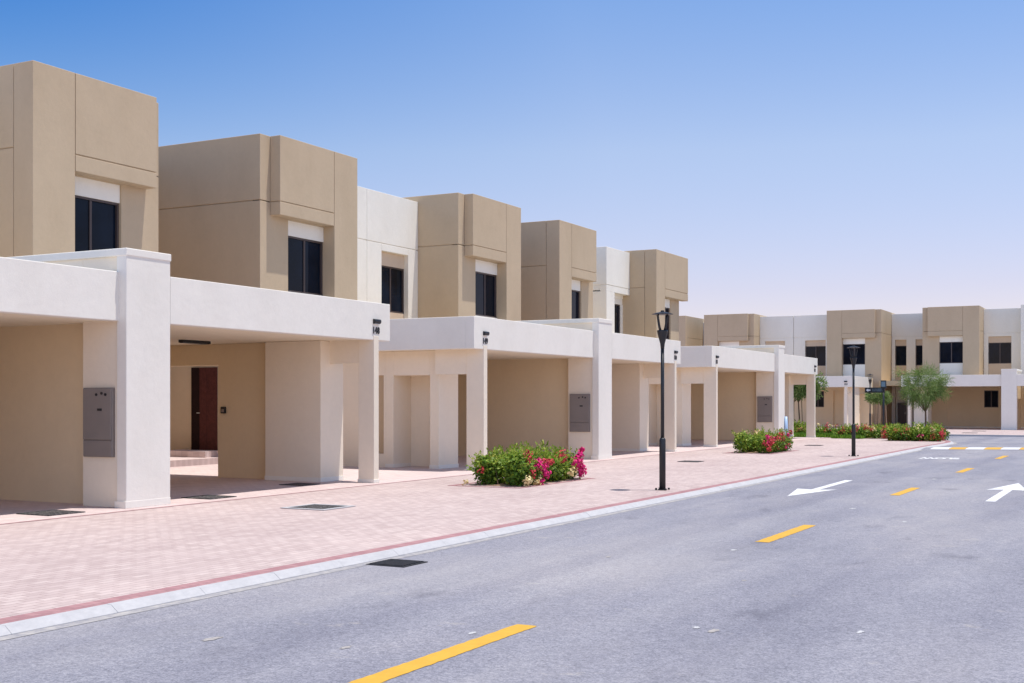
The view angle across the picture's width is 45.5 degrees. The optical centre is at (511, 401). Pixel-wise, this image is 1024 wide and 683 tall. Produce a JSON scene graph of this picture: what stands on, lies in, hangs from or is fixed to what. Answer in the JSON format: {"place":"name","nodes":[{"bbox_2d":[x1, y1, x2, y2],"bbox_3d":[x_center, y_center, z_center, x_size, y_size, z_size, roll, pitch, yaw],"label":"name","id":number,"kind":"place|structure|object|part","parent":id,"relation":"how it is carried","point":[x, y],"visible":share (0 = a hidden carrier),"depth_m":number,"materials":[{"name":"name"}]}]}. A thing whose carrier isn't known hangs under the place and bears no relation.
{"place":"outdoors","nodes":[
{"label":"outdoors","id":0,"kind":"place"},
{"bbox_2d":[0,437,830,523],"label":"driveway apron","id":1,"kind":"object","parent":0,"point":[188,481],"visible":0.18,"depth_m":23.55,"materials":[{"name":"concrete pavers"},{"name":"brick pavers"}]},
{"bbox_2d":[16,510,84,515],"bbox_3d":[-6.601,1.591,17.479,0.660,0.010,0.660,0,0,28],"label":"manhole cover","id":2,"kind":"object","parent":1,"relation":"on","point":[50,512],"visible":1,"depth_m":17.50,"materials":[{"name":"grey metal"}]},
{"bbox_2d":[0,257,118,326],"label":"carport","id":3,"kind":"object","parent":1,"relation":"on","point":[34,293],"visible":0.96,"depth_m":17.40,"materials":[{"name":"white paint"}]},
{"bbox_2d":[0,60,157,256],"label":"townhouse","id":4,"kind":"structure","parent":1,"relation":"on","point":[78,162],"depth_m":25.58,"materials":[{"name":"beige paint"}]},
{"bbox_2d":[75,195,118,251],"bbox_3d":[-9.180,-3.670,26.540,0.090,1.500,1.595,0,0,28],"label":"window","id":5,"kind":"structure","parent":4,"relation":"in","point":[96,221],"depth_m":26.71,"materials":[{"name":"black glass"}]},
{"bbox_2d":[0,248,170,508],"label":"party wall","id":6,"kind":"structure","parent":1,"relation":"on","point":[48,373],"depth_m":18.91,"materials":[{"name":"white paint"}]},
{"bbox_2d":[83,388,114,456],"bbox_3d":[-6.273,0.315,18.511,0.610,1.050,0.088,0,0,28],"label":"meter cabinet","id":7,"kind":"object","parent":6,"relation":"attached to","point":[98,422],"visible":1,"depth_m":18.46,"materials":[{"name":"grey metal"}]},
{"bbox_3d":[-6.281,0.189,18.495,0.586,0.773,0.025,0,0,28],"label":"door","id":8,"kind":"part","parent":7,"relation":"part of","materials":[{"name":"grey paint"}]},
{"bbox_2d":[181,495,236,498],"bbox_3d":[-5.052,1.591,20.358,0.640,0.010,0.640,0,0,28],"label":"manhole cover","id":9,"kind":"object","parent":1,"relation":"on","point":[208,496],"visible":1,"depth_m":20.35,"materials":[{"name":"grey metal"}]},
{"bbox_2d":[157,133,366,466],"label":"townhouse","id":10,"kind":"structure","parent":1,"relation":"on","point":[278,212],"depth_m":32.38,"materials":[{"name":"beige paint"}]},
{"bbox_2d":[191,367,217,449],"bbox_3d":[-8.138,0.190,32.220,0.870,2.180,0.132,0,0,28],"label":"front door","id":11,"kind":"structure","parent":10,"relation":"in","point":[204,381],"depth_m":32.22,"materials":[{"name":"brown wood"}]},
{"bbox_2d":[288,236,322,295],"bbox_3d":[-5.665,-3.670,33.171,0.090,1.500,1.595,0,0,28],"label":"window","id":12,"kind":"structure","parent":10,"relation":"in","point":[305,256],"depth_m":33.28,"materials":[{"name":"black glass"}]},
{"bbox_2d":[170,277,389,482],"bbox_3d":[-6.775,-0.175,23.140,6.426,3.550,6.460,0,0,28],"label":"carport","id":13,"kind":"object","parent":1,"relation":"on","point":[278,358],"visible":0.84,"depth_m":24.35,"materials":[{"name":"white paint"}]},
{"bbox_2d":[178,340,210,344],"bbox_3d":[-6.309,-1.182,24.285,0.120,0.066,0.800,0,0,28],"label":"ceiling lamp","id":14,"kind":"object","parent":13,"relation":"attached to","point":[195,342],"visible":1,"depth_m":24.20,"materials":[{"name":"black metal"}]},
{"bbox_2d":[221,407,225,412],"bbox_3d":[-6.083,0.180,25.714,0.120,0.140,0.062,0,0,28],"label":"wall socket","id":15,"kind":"object","parent":13,"relation":"attached to","point":[223,409],"depth_m":25.69,"materials":[{"name":"black plastic"}]},
{"bbox_2d":[373,327,379,333],"bbox_3d":[-2.671,-1.403,24.063,0.010,0.134,0.219,0,0,28],"label":"house number","id":16,"kind":"object","parent":13,"relation":"attached to","point":[376,330],"visible":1,"depth_m":24.05,"materials":[{"name":"black metal"}]},
{"bbox_2d":[373,319,380,323],"bbox_3d":[-2.654,-1.574,24.039,0.065,0.100,0.210,0,0,28],"label":"wall lamp","id":17,"kind":"object","parent":13,"relation":"attached to","point":[376,321],"visible":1,"depth_m":23.99,"materials":[{"name":"black metal"}]},
{"bbox_2d":[279,483,318,485],"bbox_3d":[-4.087,1.591,23.503,0.560,0.010,0.560,0,0,28],"label":"manhole cover","id":18,"kind":"object","parent":1,"relation":"on","point":[299,484],"visible":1,"depth_m":23.41,"materials":[{"name":"grey metal"}]},
{"bbox_2d":[366,189,520,320],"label":"townhouse","id":19,"kind":"structure","parent":1,"relation":"on","point":[447,255],"depth_m":40.65,"materials":[{"name":"beige plaster"},{"name":"white plaster"},{"name":"glass"}]},
{"bbox_2d":[381,265,403,313],"bbox_3d":[-3.996,-3.655,39.883,0.090,1.490,1.564,0,0,28],"label":"window","id":20,"kind":"structure","parent":19,"relation":"in","point":[392,278],"depth_m":40.11,"materials":[{"name":"black glass"}]},
{"bbox_2d":[475,271,495,317],"bbox_3d":[-0.957,-3.670,42.050,0.090,1.500,1.595,0,0,28],"label":"window","id":21,"kind":"structure","parent":19,"relation":"in","point":[485,284],"depth_m":42.16,"materials":[{"name":"black glass"}]},
{"bbox_2d":[343,316,593,470],"bbox_3d":[-1.983,-0.175,32.336,6.276,3.550,6.960,0,0,28],"label":"carport","id":22,"kind":"object","parent":1,"relation":"on","point":[424,363],"visible":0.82,"depth_m":29.50,"materials":[{"name":"white paint"}]},
{"bbox_2d":[458,318,611,459],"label":"party wall","id":23,"kind":"structure","parent":1,"relation":"on","point":[528,400],"depth_m":34.64,"materials":[{"name":"white paint"}]},
{"bbox_2d":[570,394,589,431],"bbox_3d":[1.878,0.315,33.884,0.610,1.050,0.088,0,0,28],"label":"meter cabinet","id":24,"kind":"object","parent":23,"relation":"attached to","point":[579,412],"visible":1,"depth_m":33.85,"materials":[{"name":"grey metal"}]},
{"bbox_3d":[1.870,0.189,33.867,0.586,0.773,0.025,0,0,28],"label":"door","id":25,"kind":"part","parent":24,"relation":"part of","materials":[{"name":"grey paint"}]},
{"bbox_2d":[521,220,595,320],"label":"townhouse","id":26,"kind":"structure","parent":1,"relation":"on","point":[558,268],"depth_m":46.86,"materials":[{"name":"beige paint"}]},
{"bbox_2d":[572,290,579,318],"bbox_3d":[2.297,-3.670,48.186,0.090,1.500,1.595,0,0,28],"label":"window","id":27,"kind":"structure","parent":26,"relation":"in","point":[575,294],"depth_m":48.66,"materials":[{"name":"black glass"}]},
{"bbox_2d":[593,246,687,340],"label":"townhouse","id":28,"kind":"structure","parent":1,"relation":"on","point":[634,291],"depth_m":55.56,"materials":[{"name":"beige paint"}]},
{"bbox_2d":[615,304,619,332],"bbox_3d":[4.540,-3.670,55.149,0.090,1.500,1.498,0,0,28],"label":"window","id":29,"kind":"structure","parent":28,"relation":"in","point":[617,307],"depth_m":55.70,"materials":[{"name":"black glass"}]},
{"bbox_2d":[665,308,668,339],"bbox_3d":[7.028,-3.670,57.109,0.090,1.500,1.595,0,0,28],"label":"window","id":30,"kind":"structure","parent":28,"relation":"in","point":[666,309],"depth_m":57.75,"materials":[{"name":"black glass"}]},
{"bbox_2d":[612,333,680,451],"bbox_3d":[1.245,-0.175,38.265,6.426,3.550,5.900,0,0,28],"label":"carport","id":31,"kind":"object","parent":1,"relation":"on","point":[636,362],"visible":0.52,"depth_m":39.13,"materials":[{"name":"white paint"}]},
{"bbox_2d":[648,346,774,446],"bbox_3d":[6.146,-0.175,47.669,6.276,3.550,8.210,0,0,28],"label":"carport","id":32,"kind":"object","parent":1,"relation":"on","point":[698,365],"visible":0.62,"depth_m":43.78,"materials":[{"name":"white paint"}]},
{"bbox_2d":[691,345,784,439],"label":"party wall","id":33,"kind":"structure","parent":1,"relation":"on","point":[739,393],"depth_m":50.48,"materials":[{"name":"white paint"}]},
{"bbox_2d":[757,396,771,421],"bbox_3d":[10.301,0.315,49.769,0.610,1.050,0.088,0,0,28],"label":"meter cabinet","id":34,"kind":"object","parent":33,"relation":"attached to","point":[764,408],"visible":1,"depth_m":49.74,"materials":[{"name":"grey metal"}]},
{"bbox_3d":[10.292,0.189,49.753,0.586,0.773,0.025,0,0,28],"label":"door","id":35,"kind":"part","parent":34,"relation":"part of","materials":[{"name":"grey paint"}]},
{"bbox_2d":[785,417,787,434],"bbox_3d":[11.279,1.110,50.222,0.143,0.992,0.221,0,0,10],"label":"plastic pipe","id":36,"kind":"object","parent":1,"relation":"on","point":[786,423],"visible":0.64,"depth_m":50.19,"materials":[{"name":"blue plastic"}]},
{"bbox_2d":[785,354,816,436],"bbox_3d":[9.634,-0.175,54.088,6.426,3.550,5.760,0,0,28],"label":"carport","id":37,"kind":"object","parent":1,"relation":"on","point":[799,370],"visible":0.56,"depth_m":54.72,"materials":[{"name":"white paint"}]},
{"bbox_2d":[794,432,871,438],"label":"groundcover grass","id":38,"kind":"structure","parent":1,"relation":"on","point":[824,435],"depth_m":55.18,"materials":[{"name":"green plant"}]},
{"bbox_2d":[0,438,945,617],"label":"pavement","id":39,"kind":"structure","parent":0,"point":[54,563],"depth_m":16.02,"materials":[{"name":"pink brick"}]},
{"bbox_2d":[280,504,354,509],"bbox_3d":[-2.924,1.591,18.438,0.810,0.010,0.810,0,0,28],"label":"manhole cover","id":40,"kind":"object","parent":39,"relation":"on","point":[318,506],"visible":1,"depth_m":18.45,"materials":[{"name":"metal"}]},
{"bbox_2d":[0,438,820,524],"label":"apron edging","id":41,"kind":"object","parent":39,"relation":"on","point":[289,493],"visible":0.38,"depth_m":20.31,"materials":[{"name":"white concrete"}]},
{"bbox_2d":[0,440,950,623],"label":"paving band","id":42,"kind":"object","parent":39,"relation":"on","point":[109,600],"visible":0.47,"depth_m":12.33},
{"bbox_2d":[447,477,593,488],"bbox_3d":[0.259,1.597,24.323,1.570,0.006,3.380,0,0,28],"label":"bed edging","id":43,"kind":"object","parent":39,"relation":"on","point":[520,487],"visible":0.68,"depth_m":23.20,"materials":[{"name":"beige concrete"}]},
{"bbox_2d":[462,439,586,486],"bbox_3d":[0.336,1.224,24.334,1.620,0.919,3.257,0,0,28],"label":"flowering hedge","id":44,"kind":"object","parent":43,"relation":"on","point":[526,467],"visible":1,"depth_m":23.44,"materials":[{"name":"green plant"}]},
{"bbox_2d":[652,310,672,489],"bbox_3d":[2.719,-0.026,22.056,0.386,3.240,0.386,0,0,28],"label":"street lamp","id":45,"kind":"object","parent":39,"relation":"on","point":[662,335],"visible":1,"depth_m":22.02,"materials":[{"name":"black metal"}]},
{"bbox_2d":[731,425,794,453],"bbox_3d":[7.980,1.224,38.863,1.673,0.904,2.949,0,0,28],"label":"flowering hedge","id":46,"kind":"object","parent":39,"relation":"on","point":[759,441],"visible":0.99,"depth_m":38.10,"materials":[{"name":"green plant"}]},
{"bbox_2d":[727,450,798,453],"bbox_3d":[7.951,1.597,38.852,1.550,0.006,3.200,0,0,28],"label":"bed edging","id":47,"kind":"object","parent":39,"relation":"on","point":[772,453],"visible":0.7,"depth_m":38.21,"materials":[{"name":"beige concrete"}]},
{"bbox_2d":[794,422,842,432],"bbox_3d":[14.237,1.368,59.601,4.640,0.795,2.126,0,0,28],"label":"flowering hedge","id":48,"kind":"object","parent":39,"relation":"on","point":[826,429],"visible":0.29,"depth_m":58.58,"materials":[{"name":"green plant"}]},
{"bbox_2d":[847,345,859,455],"bbox_3d":[9.987,-0.026,35.701,0.386,3.240,0.386,0,0,-24],"label":"street lamp","id":49,"kind":"object","parent":39,"relation":"on","point":[853,360],"visible":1,"depth_m":35.67,"materials":[{"name":"black metal"}]},
{"bbox_2d":[833,422,897,438],"bbox_3d":[16.615,1.332,56.448,2.878,0.832,4.916,0,0,28],"label":"flowering hedge","id":50,"kind":"object","parent":39,"relation":"on","point":[874,431],"visible":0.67,"depth_m":54.76,"materials":[{"name":"green plant"}]},
{"bbox_2d":[881,421,949,441],"bbox_3d":[17.076,1.274,51.425,2.653,0.940,3.029,0,0,28],"label":"flowering hedge","id":51,"kind":"object","parent":39,"relation":"on","point":[927,432],"visible":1,"depth_m":50.54,"materials":[{"name":"green plant"}]},
{"bbox_2d":[0,445,1023,682],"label":"road","id":52,"kind":"structure","parent":0,"point":[930,589],"depth_m":9.89,"materials":[{"name":"grey asphalt"}]},
{"bbox_2d":[201,636,221,640],"bbox_3d":[-2.097,1.657,8.536,0.085,0.001,0.216,0,0,28],"label":"paint spill","id":53,"kind":"object","parent":52,"relation":"on","point":[212,638],"visible":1,"depth_m":8.54,"materials":[{"name":"white paint"}]},
{"bbox_2d":[366,559,427,566],"bbox_3d":[-1.177,1.650,12.509,0.460,0.014,0.460,0,0,28],"label":"drain grate","id":54,"kind":"object","parent":52,"relation":"on","point":[397,562],"visible":1,"depth_m":12.46,"materials":[{"name":"metal"}]},
{"bbox_2d":[349,624,535,682],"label":"dash","id":55,"kind":"object","parent":52,"relation":"on","point":[410,666],"visible":1,"depth_m":7.96,"materials":[{"name":"yellow paint"}]},
{"bbox_2d":[0,440,953,636],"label":"kerb","id":56,"kind":"structure","parent":52,"relation":"on","point":[25,625],"depth_m":12.03,"materials":[{"name":"concrete"}]},
{"bbox_2d":[0,442,956,640],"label":"gutter","id":57,"kind":"object","parent":52,"relation":"on","point":[177,602],"visible":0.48,"depth_m":11.73,"materials":[{"name":"grey concrete"}]},
{"bbox_2d":[755,525,815,541],"bbox_3d":[3.474,1.657,15.390,0.181,0.001,2.254,0,0,28],"label":"dash","id":58,"kind":"object","parent":52,"relation":"on","point":[785,533],"visible":1,"depth_m":15.33,"materials":[{"name":"yellow paint"}]},
{"bbox_2d":[788,480,851,495],"bbox_3d":[5.993,1.657,23.534,0.727,0.001,4.908,0,0,28],"label":"direction arrow","id":59,"kind":"object","parent":52,"relation":"on","point":[800,491],"visible":1,"depth_m":22.74,"materials":[{"name":"white paint"}]},
{"bbox_2d":[891,487,917,494],"bbox_3d":[7.268,1.657,22.545,0.182,0.001,2.158,0,0,28],"label":"dash","id":60,"kind":"object","parent":52,"relation":"on","point":[905,491],"visible":1,"depth_m":22.49,"materials":[{"name":"yellow paint"}]},
{"bbox_2d":[958,468,973,472],"bbox_3d":[10.935,1.657,29.462,0.181,0.001,2.106,0,0,28],"label":"dash","id":61,"kind":"object","parent":52,"relation":"on","point":[964,470],"visible":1,"depth_m":29.34,"materials":[{"name":"yellow paint"}]},
{"bbox_2d":[921,447,1023,450],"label":"speed hump","id":62,"kind":"object","parent":52,"relation":"on","point":[927,448],"visible":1,"depth_m":41.70,"materials":[{"name":"concrete"}]},
{"bbox_2d":[931,447,951,448],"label":"hump block","id":63,"kind":"structure","parent":62,"relation":"on","point":[941,447],"depth_m":42.50,"materials":[{"name":"white paint"}]},
{"bbox_2d":[950,447,967,448],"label":"hump block","id":64,"kind":"structure","parent":62,"relation":"on","point":[958,447],"depth_m":42.25,"materials":[{"name":"yellow paint"}]},
{"bbox_2d":[966,447,986,448],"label":"hump block","id":65,"kind":"structure","parent":62,"relation":"on","point":[976,447],"depth_m":42.48,"materials":[{"name":"white paint"}]},
{"bbox_2d":[985,447,1003,448],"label":"hump block","id":66,"kind":"structure","parent":62,"relation":"on","point":[994,447],"depth_m":42.50,"materials":[{"name":"yellow paint"}]},
{"bbox_2d":[1001,447,1021,448],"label":"hump block","id":67,"kind":"structure","parent":62,"relation":"on","point":[1011,448],"depth_m":41.93,"materials":[{"name":"white paint"}]},
{"bbox_2d":[986,483,1023,501],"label":"direction arrow","id":68,"kind":"object","parent":52,"relation":"on","point":[1006,489],"visible":1,"depth_m":23.00,"materials":[{"name":"white paint"}]},
{"bbox_2d":[0,0,1023,318],"label":"sky","id":69,"kind":"structure","parent":0,"point":[801,157],"materials":[{"name":"blue"}]},
{"bbox_2d":[794,419,805,428],"bbox_3d":[13.832,1.288,62.343,3.077,0.998,1.579,0,0,28],"label":"shrub","id":70,"kind":"object","parent":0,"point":[796,424],"visible":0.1,"depth_m":61.76,"materials":[{"name":"green plant"}]},
{"bbox_2d":[816,426,1023,429],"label":"apron","id":71,"kind":"object","parent":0,"point":[958,428],"depth_m":82.37,"materials":[{"name":"beige concrete"}]},
{"bbox_2d":[679,316,703,345],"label":"townhouse","id":72,"kind":"structure","parent":71,"relation":"on","point":[691,331],"depth_m":96.15,"materials":[{"name":"beige paint"}]},
{"bbox_2d":[704,313,793,354],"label":"townhouse","id":73,"kind":"structure","parent":71,"relation":"on","point":[746,329],"depth_m":93.34,"materials":[{"name":"beige paint"}]},
{"bbox_2d":[794,376,872,426],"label":"carport","id":74,"kind":"object","parent":71,"relation":"on","point":[833,405],"visible":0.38,"depth_m":88.04,"materials":[{"name":"white paint"}]},
{"bbox_2d":[815,391,823,406],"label":"window","id":75,"kind":"structure","parent":74,"relation":"in","point":[820,403],"depth_m":89.51,"materials":[{"name":"black glass"}]},
{"bbox_2d":[794,309,922,425],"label":"townhouse","id":76,"kind":"structure","parent":71,"relation":"on","point":[886,342],"depth_m":90.29,"materials":[{"name":"beige paint"}]},
{"bbox_2d":[806,346,825,365],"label":"window","id":77,"kind":"structure","parent":76,"relation":"in","point":[819,352],"depth_m":92.17,"materials":[{"name":"black glass"}]},
{"bbox_2d":[843,344,864,364],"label":"window","id":78,"kind":"structure","parent":76,"relation":"in","point":[860,356],"depth_m":89.25,"materials":[{"name":"black glass"}]},
{"bbox_2d":[896,346,905,365],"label":"window","id":79,"kind":"structure","parent":76,"relation":"in","point":[900,350],"depth_m":91.54,"materials":[{"name":"black glass"}]},
{"bbox_2d":[898,403,905,423],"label":"door","id":80,"kind":"structure","parent":76,"relation":"in","point":[901,406],"depth_m":91.25,"materials":[{"name":"brown wood"}]},
{"bbox_2d":[916,345,921,364],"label":"window","id":81,"kind":"structure","parent":76,"relation":"in","point":[918,347],"depth_m":90.94,"materials":[{"name":"black glass"}]},
{"bbox_2d":[901,375,1000,427],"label":"carport","id":82,"kind":"object","parent":71,"relation":"on","point":[974,401],"visible":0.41,"depth_m":84.20,"materials":[{"name":"white paint"}]},
{"bbox_2d":[984,390,997,406],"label":"window","id":83,"kind":"structure","parent":82,"relation":"in","point":[990,396],"depth_m":83.98,"materials":[{"name":"black glass"}]},
{"bbox_2d":[922,305,1020,374],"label":"townhouse","id":84,"kind":"structure","parent":71,"relation":"on","point":[969,340],"depth_m":86.12,"materials":[{"name":"beige paint"}]},
{"bbox_2d":[940,342,962,362],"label":"window","id":85,"kind":"structure","parent":84,"relation":"in","point":[950,352],"depth_m":86.08,"materials":[{"name":"black glass"}]},
{"bbox_2d":[989,342,1010,363],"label":"window","id":86,"kind":"structure","parent":84,"relation":"in","point":[999,353],"depth_m":86.61,"materials":[{"name":"black glass"}]},
{"bbox_2d":[1001,369,1021,429],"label":"party wall","id":87,"kind":"structure","parent":71,"relation":"on","point":[1010,404],"depth_m":77.95,"materials":[{"name":"white paint"}]},
{"bbox_2d":[1017,374,1023,427],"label":"carport","id":88,"kind":"object","parent":71,"relation":"on","point":[1020,379],"visible":0.98,"depth_m":82.97,"materials":[{"name":"white paint"}]},
{"bbox_2d":[1021,305,1023,373],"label":"townhouse","id":89,"kind":"structure","parent":71,"relation":"on","point":[1022,338],"depth_m":84.73,"materials":[{"name":"white paint"}]},
{"bbox_2d":[821,428,1023,434],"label":"pavement","id":90,"kind":"structure","parent":0,"point":[986,432],"depth_m":69.66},
{"bbox_2d":[868,374,871,426],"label":"street lamp","id":91,"kind":"object","parent":90,"relation":"on","point":[870,379],"visible":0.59,"depth_m":79.89,"materials":[{"name":"black metal"}]},
{"bbox_2d":[865,380,885,423],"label":"direction sign","id":92,"kind":"object","parent":90,"relation":"on","point":[881,389],"visible":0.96,"depth_m":65.69,"materials":[{"name":"black metal"}]},
{"bbox_2d":[864,390,893,424],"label":"young tree","id":93,"kind":"object","parent":90,"relation":"on","point":[877,398],"visible":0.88,"depth_m":68.67,"materials":[{"name":"green plant"}]},
{"bbox_2d":[891,359,954,425],"bbox_3d":[18.582,-0.161,55.329,2.658,3.656,2.638,0,0,-16],"label":"feathery tree","id":94,"kind":"object","parent":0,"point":[934,387],"visible":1,"depth_m":55.02,"materials":[{"name":"green plant"}]},
{"bbox_2d":[937,436,1023,445],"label":"junction road","id":95,"kind":"structure","parent":0,"point":[988,440],"depth_m":54.12,"materials":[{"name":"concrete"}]},
{"bbox_2d":[794,368,828,424],"bbox_3d":[15.111,-0.092,62.740,2.091,3.576,2.515,0,0,-41],"label":"young tree","id":96,"kind":"object","parent":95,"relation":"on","point":[799,392],"visible":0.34,"depth_m":62.59,"materials":[{"name":"green plant"}]},
{"bbox_2d":[949,434,1023,436],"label":"kerb","id":97,"kind":"structure","parent":95,"relation":"on","point":[988,435],"depth_m":62.08,"materials":[{"name":"concrete"}]}
]}

